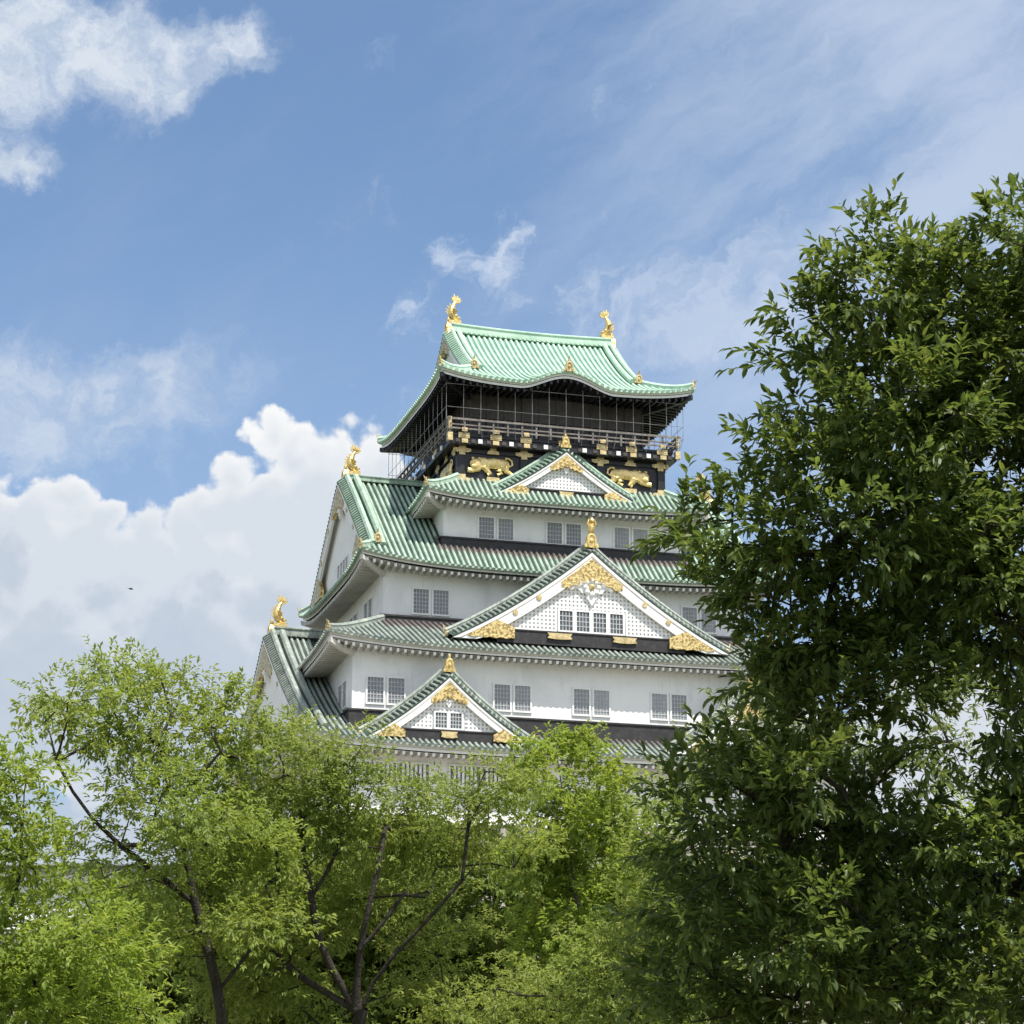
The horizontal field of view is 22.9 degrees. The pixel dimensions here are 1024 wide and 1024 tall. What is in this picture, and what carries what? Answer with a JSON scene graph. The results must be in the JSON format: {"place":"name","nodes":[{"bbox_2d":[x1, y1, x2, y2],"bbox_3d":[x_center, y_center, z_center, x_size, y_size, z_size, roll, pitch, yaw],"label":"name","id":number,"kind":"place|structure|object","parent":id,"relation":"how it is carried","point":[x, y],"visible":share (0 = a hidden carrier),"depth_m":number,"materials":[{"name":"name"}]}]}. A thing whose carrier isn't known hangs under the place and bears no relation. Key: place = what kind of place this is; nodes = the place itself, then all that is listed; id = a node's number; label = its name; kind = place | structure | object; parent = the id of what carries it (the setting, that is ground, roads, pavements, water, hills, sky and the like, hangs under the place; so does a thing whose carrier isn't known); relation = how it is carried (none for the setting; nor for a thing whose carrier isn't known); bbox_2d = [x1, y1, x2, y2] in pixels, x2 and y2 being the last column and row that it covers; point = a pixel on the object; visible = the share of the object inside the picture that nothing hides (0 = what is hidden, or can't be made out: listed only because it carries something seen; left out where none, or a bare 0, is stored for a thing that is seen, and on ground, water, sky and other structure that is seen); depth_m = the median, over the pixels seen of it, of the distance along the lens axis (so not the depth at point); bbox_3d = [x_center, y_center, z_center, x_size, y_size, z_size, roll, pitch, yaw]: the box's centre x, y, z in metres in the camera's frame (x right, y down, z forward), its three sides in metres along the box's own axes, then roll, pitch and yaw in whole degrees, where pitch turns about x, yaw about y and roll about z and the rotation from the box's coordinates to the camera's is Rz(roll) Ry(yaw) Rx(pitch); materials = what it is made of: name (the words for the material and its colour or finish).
{"place":"outdoors","nodes":[
{"label":"outdoors","id":0,"kind":"place"},
{"bbox_2d":[0,864,195,928],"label":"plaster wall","id":1,"kind":"structure","parent":0,"point":[44,879],"depth_m":128.38,"materials":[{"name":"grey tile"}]},
{"bbox_2d":[0,0,1023,1001],"label":"sky","id":2,"kind":"structure","parent":0,"point":[238,238],"materials":[{"name":"blue"}]},
{"bbox_2d":[600,1015,1023,1023],"bbox_3d":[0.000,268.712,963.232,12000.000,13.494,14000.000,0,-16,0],"label":"ground","id":3,"kind":"structure","parent":0,"point":[835,1023],"depth_m":128.99,"materials":[{"name":"green plant"}]},
{"bbox_2d":[0,728,186,1023],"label":"tree","id":4,"kind":"object","parent":3,"relation":"on","point":[44,964],"visible":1,"depth_m":24.60,"materials":[{"name":"green plant"}]},
{"bbox_2d":[0,929,205,1023],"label":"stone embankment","id":5,"kind":"structure","parent":3,"relation":"on","point":[27,960],"depth_m":126.87,"materials":[{"name":"grey stone"}]},
{"bbox_2d":[5,634,341,1023],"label":"tree","id":6,"kind":"object","parent":3,"relation":"on","point":[181,889],"visible":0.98,"depth_m":30.77,"materials":[{"name":"green plant"}]},
{"bbox_2d":[0,825,381,1023],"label":"tree","id":7,"kind":"object","parent":3,"relation":"on","point":[180,1001],"visible":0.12,"depth_m":44.32,"materials":[{"name":"green plant"}]},
{"bbox_2d":[172,697,575,1023],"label":"tree","id":8,"kind":"object","parent":3,"relation":"on","point":[359,830],"visible":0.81,"depth_m":32.43,"materials":[{"name":"green plant"}]},
{"bbox_2d":[235,818,748,1023],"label":"tree","id":9,"kind":"object","parent":3,"relation":"on","point":[476,889],"visible":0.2,"depth_m":46.56,"materials":[{"name":"green plant"}]},
{"bbox_2d":[205,294,897,1007],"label":"castle keep","id":10,"kind":"structure","parent":3,"relation":"on","point":[481,582],"depth_m":194.35,"materials":[{"name":"paint"}]},
{"bbox_2d":[337,683,341,708],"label":"window","id":11,"kind":"structure","parent":10,"relation":"in","point":[339,696],"depth_m":187.01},
{"bbox_2d":[342,678,347,710],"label":"window","id":12,"kind":"structure","parent":10,"relation":"in","point":[345,683],"depth_m":185.49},
{"bbox_2d":[353,611,357,620],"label":"window","id":13,"kind":"structure","parent":10,"relation":"in","point":[355,617],"depth_m":201.07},
{"bbox_2d":[363,600,367,618],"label":"window","id":14,"kind":"structure","parent":10,"relation":"in","point":[365,606],"depth_m":197.67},
{"bbox_2d":[368,595,372,616],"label":"window","id":15,"kind":"structure","parent":10,"relation":"in","point":[370,601],"depth_m":195.98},
{"bbox_2d":[365,675,384,704],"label":"window","id":16,"kind":"structure","parent":10,"relation":"in","point":[375,684],"depth_m":183.89,"materials":[{"name":"white wood"}]},
{"bbox_2d":[364,760,396,783],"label":"window","id":17,"kind":"structure","parent":10,"relation":"in","point":[373,762],"depth_m":180.51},
{"bbox_2d":[386,676,405,705],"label":"window","id":18,"kind":"structure","parent":10,"relation":"in","point":[396,686],"depth_m":184.34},
{"bbox_2d":[397,761,430,784],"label":"window","id":19,"kind":"structure","parent":10,"relation":"in","point":[419,769],"depth_m":181.12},
{"bbox_2d":[412,587,429,615],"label":"window","id":20,"kind":"structure","parent":10,"relation":"in","point":[420,596],"depth_m":192.99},
{"bbox_2d":[431,588,449,616],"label":"window","id":21,"kind":"structure","parent":10,"relation":"in","point":[440,606],"depth_m":193.42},
{"bbox_2d":[448,764,480,787],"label":"window","id":22,"kind":"structure","parent":10,"relation":"in","point":[462,776],"depth_m":182.01,"materials":[{"name":"white wood"}]},
{"bbox_2d":[477,515,495,538],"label":"window","id":23,"kind":"structure","parent":10,"relation":"in","point":[485,524],"depth_m":196.75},
{"bbox_2d":[481,765,512,787],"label":"window","id":24,"kind":"structure","parent":10,"relation":"in","point":[493,776],"depth_m":182.59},
{"bbox_2d":[493,682,511,711],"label":"window","id":25,"kind":"structure","parent":10,"relation":"in","point":[502,692],"depth_m":186.42,"materials":[{"name":"white wood"}]},
{"bbox_2d":[497,517,514,540],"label":"window","id":26,"kind":"structure","parent":10,"relation":"in","point":[505,525],"depth_m":197.18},
{"bbox_2d":[513,684,531,712],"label":"window","id":27,"kind":"structure","parent":10,"relation":"in","point":[522,693],"depth_m":186.83,"materials":[{"name":"white wood"}]},
{"bbox_2d":[545,521,563,544],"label":"window","id":28,"kind":"structure","parent":10,"relation":"in","point":[553,529],"depth_m":198.25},
{"bbox_2d":[564,522,582,545],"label":"window","id":29,"kind":"structure","parent":10,"relation":"in","point":[572,531],"depth_m":198.68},
{"bbox_2d":[572,687,590,716],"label":"window","id":30,"kind":"structure","parent":10,"relation":"in","point":[581,697],"depth_m":188.06,"materials":[{"name":"white wood"}]},
{"bbox_2d":[592,688,610,717],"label":"window","id":31,"kind":"structure","parent":10,"relation":"in","point":[601,698],"depth_m":188.48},
{"bbox_2d":[613,526,630,549],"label":"window","id":32,"kind":"structure","parent":10,"relation":"in","point":[621,534],"depth_m":199.70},
{"bbox_2d":[613,772,644,795],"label":"window","id":33,"kind":"structure","parent":10,"relation":"in","point":[620,773],"depth_m":185.42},
{"bbox_2d":[631,527,648,549],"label":"window","id":34,"kind":"structure","parent":10,"relation":"in","point":[636,533],"depth_m":200.19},
{"bbox_2d":[650,692,668,720],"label":"window","id":35,"kind":"structure","parent":10,"relation":"in","point":[659,701],"depth_m":189.68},
{"bbox_2d":[669,693,688,721],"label":"window","id":36,"kind":"structure","parent":10,"relation":"in","point":[676,699],"depth_m":190.05,"materials":[{"name":"white wood"}]},
{"bbox_2d":[680,606,698,627],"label":"window","id":37,"kind":"structure","parent":10,"relation":"in","point":[690,613],"depth_m":198.88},
{"bbox_2d":[699,607,716,634],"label":"window","id":38,"kind":"structure","parent":10,"relation":"in","point":[709,628],"depth_m":199.12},
{"bbox_2d":[719,786,745,799],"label":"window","id":39,"kind":"structure","parent":10,"relation":"in","point":[732,795],"depth_m":187.42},
{"bbox_2d":[795,782,824,795],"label":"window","id":40,"kind":"structure","parent":10,"relation":"in","point":[821,784],"depth_m":189.45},
{"bbox_2d":[390,759,775,1023],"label":"tree","id":41,"kind":"object","parent":3,"relation":"on","point":[541,1004],"visible":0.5,"depth_m":28.57,"materials":[{"name":"green plant"}]},
{"bbox_2d":[488,719,682,1023],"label":"tree","id":42,"kind":"object","parent":3,"relation":"on","point":[587,807],"visible":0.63,"depth_m":38.80,"materials":[{"name":"green plant"}]},
{"bbox_2d":[592,172,1023,1023],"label":"tree","id":43,"kind":"object","parent":3,"relation":"on","point":[802,928],"visible":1,"depth_m":13.70,"materials":[{"name":"green plant"}]},
{"bbox_2d":[667,599,1022,1005],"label":"tree","id":44,"kind":"object","parent":3,"relation":"on","point":[944,728],"visible":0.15,"depth_m":26.79,"materials":[{"name":"green plant"}]},
{"bbox_2d":[746,777,1023,1023],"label":"tree","id":45,"kind":"object","parent":3,"relation":"on","point":[973,853],"visible":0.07,"depth_m":41.70,"materials":[{"name":"green plant"}]}
]}

